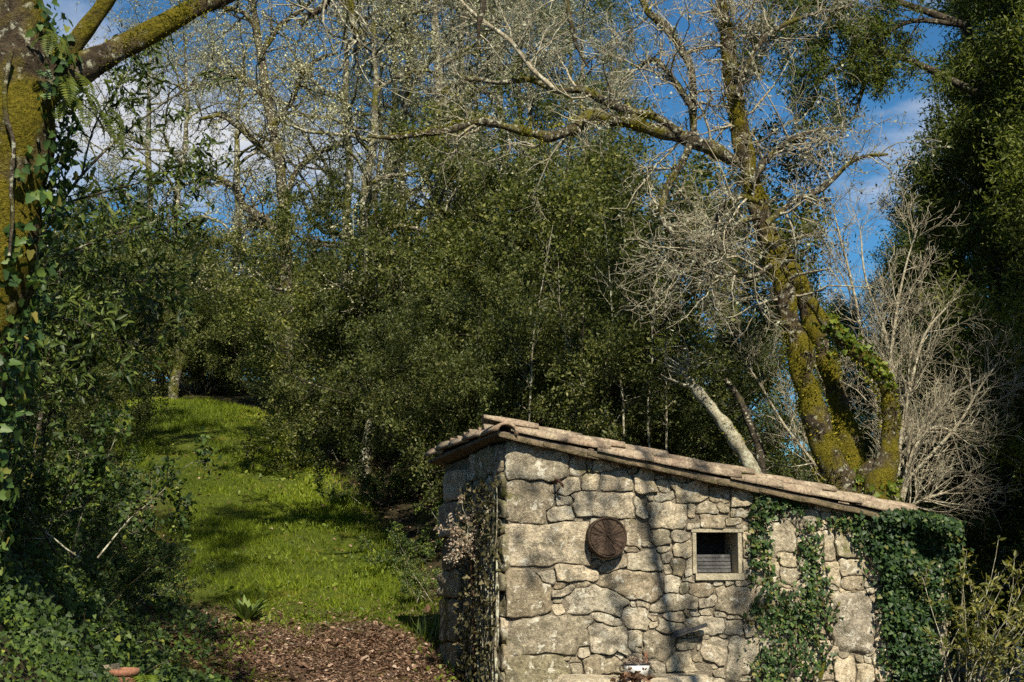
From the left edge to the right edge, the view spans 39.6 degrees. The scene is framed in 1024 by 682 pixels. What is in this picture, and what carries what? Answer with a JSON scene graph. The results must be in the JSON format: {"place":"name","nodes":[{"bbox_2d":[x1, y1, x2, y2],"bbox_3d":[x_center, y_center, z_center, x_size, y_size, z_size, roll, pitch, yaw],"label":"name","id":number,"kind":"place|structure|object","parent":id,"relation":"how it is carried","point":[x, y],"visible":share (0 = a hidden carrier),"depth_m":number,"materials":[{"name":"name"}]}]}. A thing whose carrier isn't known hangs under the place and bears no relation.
{"place":"outdoors","nodes":[
{"label":"outdoors","id":0,"kind":"place"},
{"bbox_2d":[0,380,1020,681],"bbox_3d":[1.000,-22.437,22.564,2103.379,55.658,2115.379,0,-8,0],"label":"ground","id":1,"kind":"structure","parent":0,"point":[182,440],"depth_m":19.68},
{"bbox_2d":[0,320,95,554],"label":"laurel bush","id":2,"kind":"object","parent":1,"relation":"on","point":[35,399],"visible":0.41,"depth_m":9.07,"materials":[{"name":"green plant"}]},
{"bbox_2d":[0,152,108,471],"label":"laurel bush","id":3,"kind":"object","parent":1,"relation":"on","point":[87,177],"visible":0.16,"depth_m":11.66,"materials":[{"name":"green plant"}]},
{"bbox_2d":[7,452,130,558],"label":"bramble bush","id":4,"kind":"object","parent":1,"relation":"on","point":[97,514],"visible":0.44,"depth_m":11.49,"materials":[{"name":"green plant"}]},
{"bbox_2d":[8,276,132,471],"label":"laurel bush","id":5,"kind":"object","parent":1,"relation":"on","point":[65,418],"visible":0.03,"depth_m":13.87,"materials":[{"name":"green plant"}]},
{"bbox_2d":[30,365,122,467],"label":"laurel bush","id":6,"kind":"object","parent":1,"relation":"on","point":[71,399],"visible":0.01,"depth_m":19.87,"materials":[{"name":"green plant"}]},
{"bbox_2d":[4,240,166,472],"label":"evergreen bush","id":7,"kind":"object","parent":1,"relation":"on","point":[138,411],"visible":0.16,"depth_m":16.93,"materials":[{"name":"green plant"}]},
{"bbox_2d":[4,414,195,675],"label":"dead stalks","id":8,"kind":"object","parent":1,"relation":"on","point":[101,595],"visible":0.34,"depth_m":9.96,"materials":[{"name":"beige plant"}]},
{"bbox_2d":[44,445,156,509],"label":"bramble bush","id":9,"kind":"object","parent":1,"relation":"on","point":[124,481],"visible":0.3,"depth_m":19.53,"materials":[{"name":"green plant"}]},
{"bbox_2d":[7,125,202,484],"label":"laurel bush","id":10,"kind":"object","parent":1,"relation":"on","point":[97,360],"visible":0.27,"depth_m":12.48,"materials":[{"name":"green plant"}]},
{"bbox_2d":[0,398,221,558],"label":"bramble bush","id":11,"kind":"object","parent":1,"relation":"on","point":[59,477],"visible":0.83,"depth_m":9.51,"materials":[{"name":"green plant"}]},
{"bbox_2d":[0,421,237,681],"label":"ground ivy","id":12,"kind":"object","parent":1,"relation":"on","point":[68,639],"visible":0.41,"depth_m":9.64,"materials":[{"name":"green plant"}]},
{"bbox_2d":[7,21,233,395],"bbox_3d":[-3.115,-0.733,9.820,2.370,3.080,1.110,0,-8,0],"label":"laurel tree","id":13,"kind":"object","parent":1,"relation":"on","point":[83,269],"visible":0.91,"depth_m":9.84,"materials":[{"name":"green plant"}]},
{"bbox_2d":[107,667,139,681],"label":"clay pot","id":14,"kind":"object","parent":1,"relation":"on","point":[129,672],"visible":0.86,"depth_m":8.97,"materials":[{"name":"ceramic"}]},
{"bbox_2d":[80,549,189,607],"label":"bramble bush","id":15,"kind":"object","parent":1,"relation":"on","point":[131,587],"visible":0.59,"depth_m":13.92,"materials":[{"name":"green plant"}]},
{"bbox_2d":[38,169,232,395],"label":"evergreen bush","id":16,"kind":"object","parent":1,"relation":"on","point":[143,196],"visible":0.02,"depth_m":34.54,"materials":[{"name":"green plant"}]},
{"bbox_2d":[32,179,251,445],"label":"evergreen bush","id":17,"kind":"object","parent":1,"relation":"on","point":[216,243],"visible":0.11,"depth_m":24.00,"materials":[{"name":"green plant"}]},
{"bbox_2d":[57,228,237,420],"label":"evergreen bush","id":18,"kind":"object","parent":1,"relation":"on","point":[174,256],"visible":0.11,"depth_m":25.42,"materials":[{"name":"green plant"}]},
{"bbox_2d":[108,528,190,581],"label":"bramble bush","id":19,"kind":"object","parent":1,"relation":"on","point":[150,547],"visible":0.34,"depth_m":17.51,"materials":[{"name":"green plant"}]},
{"bbox_2d":[61,205,245,390],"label":"evergreen bush","id":20,"kind":"object","parent":1,"relation":"on","point":[190,379],"visible":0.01,"depth_m":37.50,"materials":[{"name":"green plant"}]},
{"bbox_2d":[56,0,251,392],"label":"lichen tree","id":21,"kind":"object","parent":1,"relation":"on","point":[106,167],"visible":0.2,"depth_m":38.10,"materials":[{"name":"grey plant"}]},
{"bbox_2d":[42,194,267,394],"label":"evergreen bush","id":22,"kind":"object","parent":1,"relation":"on","point":[242,255],"visible":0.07,"depth_m":33.77,"materials":[{"name":"green plant"}]},
{"bbox_2d":[107,545,217,597],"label":"bramble bush","id":23,"kind":"object","parent":1,"relation":"on","point":[158,576],"visible":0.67,"depth_m":15.47,"materials":[{"name":"green plant"}]},
{"bbox_2d":[156,625,202,654],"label":"dead bracken","id":24,"kind":"object","parent":1,"relation":"on","point":[176,638],"visible":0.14,"depth_m":14.42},
{"bbox_2d":[61,0,305,398],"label":"lichen tree","id":25,"kind":"object","parent":1,"relation":"on","point":[177,373],"visible":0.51,"depth_m":33.72,"materials":[{"name":"grey plant"}]},
{"bbox_2d":[178,651,229,679],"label":"dead bracken","id":26,"kind":"object","parent":1,"relation":"on","point":[209,665],"visible":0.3,"depth_m":13.35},
{"bbox_2d":[132,262,307,395],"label":"evergreen bush","id":27,"kind":"object","parent":1,"relation":"on","point":[215,357],"visible":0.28,"depth_m":34.88,"materials":[{"name":"green plant"}]},
{"bbox_2d":[143,229,320,392],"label":"evergreen bush","id":28,"kind":"object","parent":1,"relation":"on","point":[240,390],"visible":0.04,"depth_m":36.56,"materials":[{"name":"green plant"}]},
{"bbox_2d":[144,0,343,394],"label":"lichen tree","id":29,"kind":"object","parent":1,"relation":"on","point":[237,155],"visible":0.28,"depth_m":37.17,"materials":[{"name":"grey plant"}]},
{"bbox_2d":[221,594,270,619],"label":"broadleaf plant","id":30,"kind":"object","parent":1,"relation":"on","point":[246,610],"visible":1,"depth_m":15.97,"materials":[{"name":"green plant"}]},
{"bbox_2d":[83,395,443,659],"bbox_3d":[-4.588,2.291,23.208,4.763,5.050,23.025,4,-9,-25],"label":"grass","id":31,"kind":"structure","parent":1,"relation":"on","point":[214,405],"depth_m":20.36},
{"bbox_2d":[85,444,465,681],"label":"leaf litter","id":32,"kind":"object","parent":1,"relation":"on","point":[373,636],"visible":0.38,"depth_m":14.51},
{"bbox_2d":[156,0,396,359],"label":"lichen tree","id":33,"kind":"object","parent":1,"relation":"on","point":[271,120],"visible":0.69,"depth_m":28.37,"materials":[{"name":"grey plant"}]},
{"bbox_2d":[101,535,488,681],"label":"fallen twigs","id":34,"kind":"object","parent":1,"relation":"on","point":[311,624],"visible":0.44,"depth_m":15.24,"materials":[{"name":"wood"}]},
{"bbox_2d":[120,400,471,681],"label":"weeds","id":35,"kind":"object","parent":1,"relation":"on","point":[223,645],"visible":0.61,"depth_m":17.28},
{"bbox_2d":[204,236,414,402],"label":"evergreen bush","id":36,"kind":"object","parent":1,"relation":"on","point":[241,369],"visible":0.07,"depth_m":31.53,"materials":[{"name":"green plant"}]},
{"bbox_2d":[0,0,651,408],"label":"mossy tree","id":37,"kind":"object","parent":1,"relation":"on","point":[22,80],"visible":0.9,"depth_m":6.74,"materials":[{"name":"green plant"}]},
{"bbox_2d":[0,0,83,623],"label":"ivy","id":38,"kind":"object","parent":37,"relation":"attached to","point":[48,199],"visible":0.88,"depth_m":6.70,"materials":[{"name":"green plant"}]},
{"bbox_2d":[30,28,69,56],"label":"fern","id":39,"kind":"object","parent":37,"relation":"attached to","point":[52,37],"visible":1,"depth_m":6.48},
{"bbox_2d":[54,72,102,119],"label":"fern","id":40,"kind":"object","parent":37,"relation":"attached to","point":[68,83],"visible":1,"depth_m":6.63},
{"bbox_2d":[53,98,125,150],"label":"fern","id":41,"kind":"object","parent":37,"relation":"attached to","point":[108,124],"visible":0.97,"depth_m":6.70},
{"bbox_2d":[223,0,429,355],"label":"lichen tree","id":42,"kind":"object","parent":1,"relation":"on","point":[297,124],"visible":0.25,"depth_m":32.01,"materials":[{"name":"grey plant"}]},
{"bbox_2d":[235,215,428,409],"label":"evergreen bush","id":43,"kind":"object","parent":1,"relation":"on","point":[294,325],"visible":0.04,"depth_m":30.58,"materials":[{"name":"green plant"}]},
{"bbox_2d":[154,0,531,478],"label":"lichen tree","id":44,"kind":"object","parent":1,"relation":"on","point":[366,188],"visible":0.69,"depth_m":24.35,"materials":[{"name":"grey plant"}]},
{"bbox_2d":[291,417,395,462],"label":"bramble bush","id":45,"kind":"object","parent":1,"relation":"on","point":[334,453],"visible":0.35,"depth_m":24.94,"materials":[{"name":"green plant"}]},
{"bbox_2d":[218,0,483,272],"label":"lichen tree","id":46,"kind":"object","parent":1,"relation":"on","point":[371,92],"visible":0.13,"depth_m":35.81,"materials":[{"name":"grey plant"}]},
{"bbox_2d":[210,150,503,472],"bbox_3d":[-3.088,-0.019,26.211,5.555,6.223,8.148,3,-9,-18],"label":"evergreen bush","id":47,"kind":"object","parent":1,"relation":"on","point":[306,301],"visible":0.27,"depth_m":23.95,"materials":[{"name":"green plant"}]},
{"bbox_2d":[193,0,524,427],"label":"lichen tree","id":48,"kind":"object","parent":1,"relation":"on","point":[407,94],"visible":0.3,"depth_m":26.85,"materials":[{"name":"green plant"}]},
{"bbox_2d":[311,454,412,505],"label":"bramble bush","id":49,"kind":"object","parent":1,"relation":"on","point":[396,478],"visible":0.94,"depth_m":21.80,"materials":[{"name":"green plant"}]},
{"bbox_2d":[304,0,446,295],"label":"tall tree","id":50,"kind":"object","parent":1,"relation":"on","point":[361,123],"visible":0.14,"depth_m":44.62,"materials":[{"name":"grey plant"}]},
{"bbox_2d":[356,521,442,569],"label":"bramble bush","id":51,"kind":"object","parent":1,"relation":"on","point":[426,547],"visible":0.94,"depth_m":18.25,"materials":[{"name":"green plant"}]},
{"bbox_2d":[388,552,442,602],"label":"bramble bush","id":52,"kind":"object","parent":1,"relation":"on","point":[411,578],"visible":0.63,"depth_m":16.69,"materials":[{"name":"green plant"}]},
{"bbox_2d":[407,605,439,638],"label":"sedge tuft","id":53,"kind":"object","parent":1,"relation":"on","point":[435,624],"visible":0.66,"depth_m":14.94,"materials":[{"name":"green plant"}]},
{"bbox_2d":[251,220,658,491],"bbox_3d":[-0.451,0.607,19.869,4.926,3.881,4.677,-6,-10,35],"label":"evergreen bush","id":54,"kind":"object","parent":1,"relation":"on","point":[452,400],"visible":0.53,"depth_m":18.78,"materials":[{"name":"green plant"}]},
{"bbox_2d":[257,94,665,436],"bbox_3d":[-1.072,-1.173,23.933,7.145,5.929,7.526,0,-9,-1],"label":"evergreen bush","id":55,"kind":"object","parent":1,"relation":"on","point":[352,251],"visible":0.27,"depth_m":23.23,"materials":[{"name":"green plant"}]},
{"bbox_2d":[358,0,568,388],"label":"lichen tree","id":56,"kind":"object","parent":1,"relation":"on","point":[494,7],"visible":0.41,"depth_m":26.31,"materials":[{"name":"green plant"}]},
{"bbox_2d":[409,1,536,214],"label":"tall tree","id":57,"kind":"object","parent":1,"relation":"on","point":[416,94],"visible":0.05,"depth_m":42.56,"materials":[{"name":"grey plant"}]},
{"bbox_2d":[371,0,584,209],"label":"lichen tree","id":58,"kind":"object","parent":1,"relation":"on","point":[498,104],"visible":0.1,"depth_m":34.14,"materials":[{"name":"green plant"}]},
{"bbox_2d":[336,0,625,347],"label":"lichen tree","id":59,"kind":"object","parent":1,"relation":"on","point":[369,103],"visible":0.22,"depth_m":28.53,"materials":[{"name":"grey plant"}]},
{"bbox_2d":[329,287,653,506],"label":"evergreen bush","id":60,"kind":"object","parent":1,"relation":"on","point":[350,422],"visible":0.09,"depth_m":21.35,"materials":[{"name":"green plant"}]},
{"bbox_2d":[242,215,745,520],"bbox_3d":[-0.456,0.506,18.628,6.651,5.080,4.534,-1,-9,4],"label":"evergreen bush","id":61,"kind":"object","parent":1,"relation":"on","point":[591,373],"visible":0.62,"depth_m":18.36,"materials":[{"name":"green plant"}]},
{"bbox_2d":[424,0,625,268],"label":"lichen tree","id":62,"kind":"object","parent":1,"relation":"on","point":[528,110],"visible":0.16,"depth_m":31.03,"materials":[{"name":"grey plant"}]},
{"bbox_2d":[430,0,633,181],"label":"tall tree","id":63,"kind":"object","parent":1,"relation":"on","point":[520,109],"visible":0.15,"depth_m":36.85,"materials":[{"name":"grey plant"}]},
{"bbox_2d":[499,226,564,421],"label":"sapling","id":64,"kind":"object","parent":1,"relation":"on","point":[531,366],"visible":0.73,"depth_m":18.15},
{"bbox_2d":[143,245,952,510],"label":"wood","id":65,"kind":"object","parent":1,"relation":"on","point":[808,477],"visible":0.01,"depth_m":55.19,"materials":[{"name":"brown plant"}]},
{"bbox_2d":[480,0,656,171],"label":"tall tree","id":66,"kind":"object","parent":1,"relation":"on","point":[599,3],"visible":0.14,"depth_m":39.10,"materials":[{"name":"grey plant"}]},
{"bbox_2d":[505,0,675,241],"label":"lichen tree","id":67,"kind":"object","parent":1,"relation":"on","point":[589,58],"visible":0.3,"depth_m":32.40,"materials":[{"name":"grey plant"}]},
{"bbox_2d":[341,76,840,438],"bbox_3d":[2.017,-0.937,22.496,7.085,7.938,10.392,6,-10,-33],"label":"evergreen bush","id":68,"kind":"object","parent":1,"relation":"on","point":[588,228],"visible":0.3,"depth_m":20.27,"materials":[{"name":"green plant"}]},
{"bbox_2d":[370,52,860,412],"bbox_3d":[1.384,-0.952,23.783,7.470,6.199,7.868,2,-9,-16],"label":"evergreen bush","id":69,"kind":"object","parent":1,"relation":"on","point":[468,253],"visible":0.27,"depth_m":22.05,"materials":[{"name":"green plant"}]},
{"bbox_2d":[387,131,855,377],"bbox_3d":[1.514,-0.812,26.817,6.727,5.652,8.156,8,-12,-42],"label":"evergreen bush","id":70,"kind":"object","parent":1,"relation":"on","point":[801,263],"visible":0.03,"depth_m":25.64,"materials":[{"name":"green plant"}]},
{"bbox_2d":[548,0,695,177],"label":"tall tree","id":71,"kind":"object","parent":1,"relation":"on","point":[627,29],"visible":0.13,"depth_m":42.55,"materials":[{"name":"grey plant"}]},
{"bbox_2d":[579,205,669,441],"bbox_3d":[1.417,0.386,17.951,1.114,4.322,0.790,0,-8,0],"label":"sapling","id":72,"kind":"object","parent":1,"relation":"on","point":[623,417],"visible":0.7,"depth_m":18.02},
{"bbox_2d":[553,673,712,681],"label":"stone slab","id":73,"kind":"structure","parent":1,"relation":"on","point":[684,677],"depth_m":12.15,"materials":[{"name":"stone"}]},
{"bbox_2d":[610,671,655,681],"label":"dead leaf pile","id":74,"kind":"object","parent":73,"relation":"on","point":[630,676],"visible":1,"depth_m":11.92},
{"bbox_2d":[619,662,649,674],"bbox_3d":[1.069,2.811,12.213,0.238,0.097,0.238,-5,-10,32],"label":"enamel pot","id":75,"kind":"object","parent":73,"relation":"on","point":[642,669],"visible":0.83,"depth_m":12.12,"materials":[{"name":"metal"}]},
{"bbox_2d":[447,210,839,455],"bbox_3d":[2.038,0.345,24.050,6.851,4.748,5.650,8,-12,-44],"label":"evergreen bush","id":76,"kind":"object","parent":1,"relation":"on","point":[815,295],"visible":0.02,"depth_m":23.53,"materials":[{"name":"green plant"}]},
{"bbox_2d":[367,0,953,500],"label":"mossy tree","id":77,"kind":"object","parent":1,"relation":"on","point":[835,446],"visible":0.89,"depth_m":16.13,"materials":[{"name":"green plant"}]},
{"bbox_2d":[811,286,903,501],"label":"ivy","id":78,"kind":"object","parent":77,"relation":"attached to","point":[846,335],"visible":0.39,"depth_m":15.82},
{"bbox_2d":[499,292,822,474],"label":"evergreen bush","id":79,"kind":"object","parent":1,"relation":"on","point":[699,411],"visible":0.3,"depth_m":19.11,"materials":[{"name":"green plant"}]},
{"bbox_2d":[646,236,687,450],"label":"sapling","id":80,"kind":"object","parent":1,"relation":"on","point":[666,424],"visible":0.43,"depth_m":18.36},
{"bbox_2d":[423,415,952,681],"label":"stone hut","id":81,"kind":"object","parent":1,"relation":"on","point":[570,602],"visible":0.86,"depth_m":12.70,"materials":[{"name":"stone"}]},
{"bbox_2d":[433,494,486,568],"bbox_3d":[-0.459,1.741,13.027,0.512,0.687,0.475,0,-8,0],"label":"dried flower bunch","id":82,"kind":"object","parent":81,"relation":"hanging from","point":[459,542],"visible":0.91,"depth_m":12.99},
{"bbox_2d":[469,522,475,669],"bbox_3d":[-0.366,2.327,13.022,0.065,1.338,0.187,1,-9,-9],"label":"rusty pole","id":83,"kind":"object","parent":81,"relation":"attached to","point":[472,600],"visible":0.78,"depth_m":13.01,"materials":[{"name":"metal"}]},
{"bbox_2d":[452,479,501,681],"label":"dry ivy","id":84,"kind":"object","parent":81,"relation":"attached to","point":[487,665],"visible":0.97,"depth_m":12.75,"materials":[{"name":"brown plant"}]},
{"bbox_2d":[585,517,626,557],"bbox_3d":[0.831,1.734,12.547,0.359,0.363,0.141,2,-9,-10],"label":"wooden disc","id":85,"kind":"object","parent":81,"relation":"attached to","point":[605,537],"visible":1,"depth_m":12.50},
{"bbox_2d":[691,529,743,579],"bbox_3d":[1.818,1.946,12.979,0.489,0.455,0.440,1,-9,-10],"label":"window","id":86,"kind":"structure","parent":81,"relation":"in","point":[709,561],"depth_m":12.95,"materials":[{"name":"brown wood"}]},
{"bbox_2d":[739,491,870,681],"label":"ivy","id":87,"kind":"object","parent":81,"relation":"attached to","point":[817,593],"visible":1,"depth_m":12.78,"materials":[{"name":"green plant"}]},
{"bbox_2d":[850,507,973,681],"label":"ivy","id":88,"kind":"object","parent":81,"relation":"attached to","point":[910,543],"visible":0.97,"depth_m":12.92,"materials":[{"name":"green plant"}]},
{"bbox_2d":[936,562,945,681],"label":"pole","id":89,"kind":"object","parent":81,"relation":"attached to","point":[942,628],"visible":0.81,"depth_m":12.98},
{"bbox_2d":[530,283,846,481],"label":"evergreen bush","id":90,"kind":"object","parent":1,"relation":"on","point":[761,421],"visible":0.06,"depth_m":22.18,"materials":[{"name":"green plant"}]},
{"bbox_2d":[646,324,761,472],"bbox_3d":[2.267,1.610,16.350,1.419,3.572,0.777,0,-8,0],"label":"leaning tree","id":91,"kind":"object","parent":1,"relation":"on","point":[732,435],"visible":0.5,"depth_m":16.39,"materials":[{"name":"grey plant"}]},
{"bbox_2d":[723,378,766,473],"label":"dead sapling","id":92,"kind":"object","parent":1,"relation":"on","point":[757,442],"visible":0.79,"depth_m":16.80,"materials":[{"name":"wood"}]},
{"bbox_2d":[637,303,916,500],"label":"evergreen bush","id":93,"kind":"object","parent":1,"relation":"on","point":[769,446],"visible":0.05,"depth_m":20.85,"materials":[{"name":"green plant"}]},
{"bbox_2d":[694,435,926,509],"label":"evergreen bush","id":94,"kind":"object","parent":1,"relation":"on","point":[782,468],"visible":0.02,"depth_m":19.54,"materials":[{"name":"green plant"}]},
{"bbox_2d":[799,288,883,481],"bbox_3d":[7.684,2.725,32.905,4.145,8.030,3.190,5,-10,-29],"label":"wattle tree","id":95,"kind":"object","parent":1,"relation":"on","point":[843,311],"visible":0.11,"depth_m":33.03,"materials":[{"name":"green plant"}]},
{"bbox_2d":[690,171,1023,539],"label":"bare shrub","id":96,"kind":"object","parent":1,"relation":"on","point":[916,443],"visible":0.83,"depth_m":17.19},
{"bbox_2d":[708,0,1015,545],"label":"wattle tree","id":97,"kind":"object","parent":1,"relation":"on","point":[871,48],"visible":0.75,"depth_m":20.70,"materials":[{"name":"green plant"}]},
{"bbox_2d":[848,257,928,434],"bbox_3d":[9.832,2.648,35.870,3.380,9.666,3.420,1,-9,-10],"label":"tall tree","id":98,"kind":"object","parent":1,"relation":"on","point":[869,305],"visible":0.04,"depth_m":36.40,"materials":[{"name":"green plant"}]},
{"bbox_2d":[860,148,979,655],"bbox_3d":[7.736,1.216,26.352,2.577,9.572,2.462,-7,-11,40],"label":"slim tree","id":99,"kind":"object","parent":1,"relation":"on","point":[920,296],"visible":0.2,"depth_m":26.48,"materials":[{"name":"grey plant"}]},
{"bbox_2d":[834,0,1023,647],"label":"wattle tree","id":100,"kind":"object","parent":1,"relation":"on","point":[927,279],"visible":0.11,"depth_m":28.03,"materials":[{"name":"green plant"}]},
{"bbox_2d":[864,185,1018,616],"bbox_3d":[9.122,1.698,31.271,4.253,10.707,5.527,1,-9,-5],"label":"wattle tree","id":101,"kind":"object","parent":1,"relation":"on","point":[889,215],"visible":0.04,"depth_m":31.26,"materials":[{"name":"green plant"}]},
{"bbox_2d":[873,0,1023,680],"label":"wattle tree","id":102,"kind":"object","parent":1,"relation":"on","point":[976,71],"visible":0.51,"depth_m":20.95,"materials":[{"name":"green plant"}]},
{"bbox_2d":[907,536,1023,681],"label":"leafy shrub","id":103,"kind":"object","parent":1,"relation":"on","point":[976,641],"visible":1,"depth_m":12.70,"materials":[{"name":"green plant"}]},
{"bbox_2d":[919,0,1023,649],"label":"wattle tree","id":104,"kind":"object","parent":1,"relation":"on","point":[1015,232],"visible":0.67,"depth_m":18.59,"materials":[{"name":"green plant"}]},
{"bbox_2d":[947,104,1017,667],"bbox_3d":[8.357,0.704,24.010,1.990,10.181,2.842,-3,-9,22],"label":"slim tree","id":105,"kind":"object","parent":1,"relation":"on","point":[1015,656],"visible":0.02,"depth_m":23.75,"materials":[{"name":"green plant"}]},
{"bbox_2d":[42,0,1021,459],"label":"sky","id":106,"kind":"structure","parent":0,"point":[896,105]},
{"bbox_2d":[949,634,1023,681],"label":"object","id":107,"kind":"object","parent":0,"point":[1017,673],"depth_m":22.67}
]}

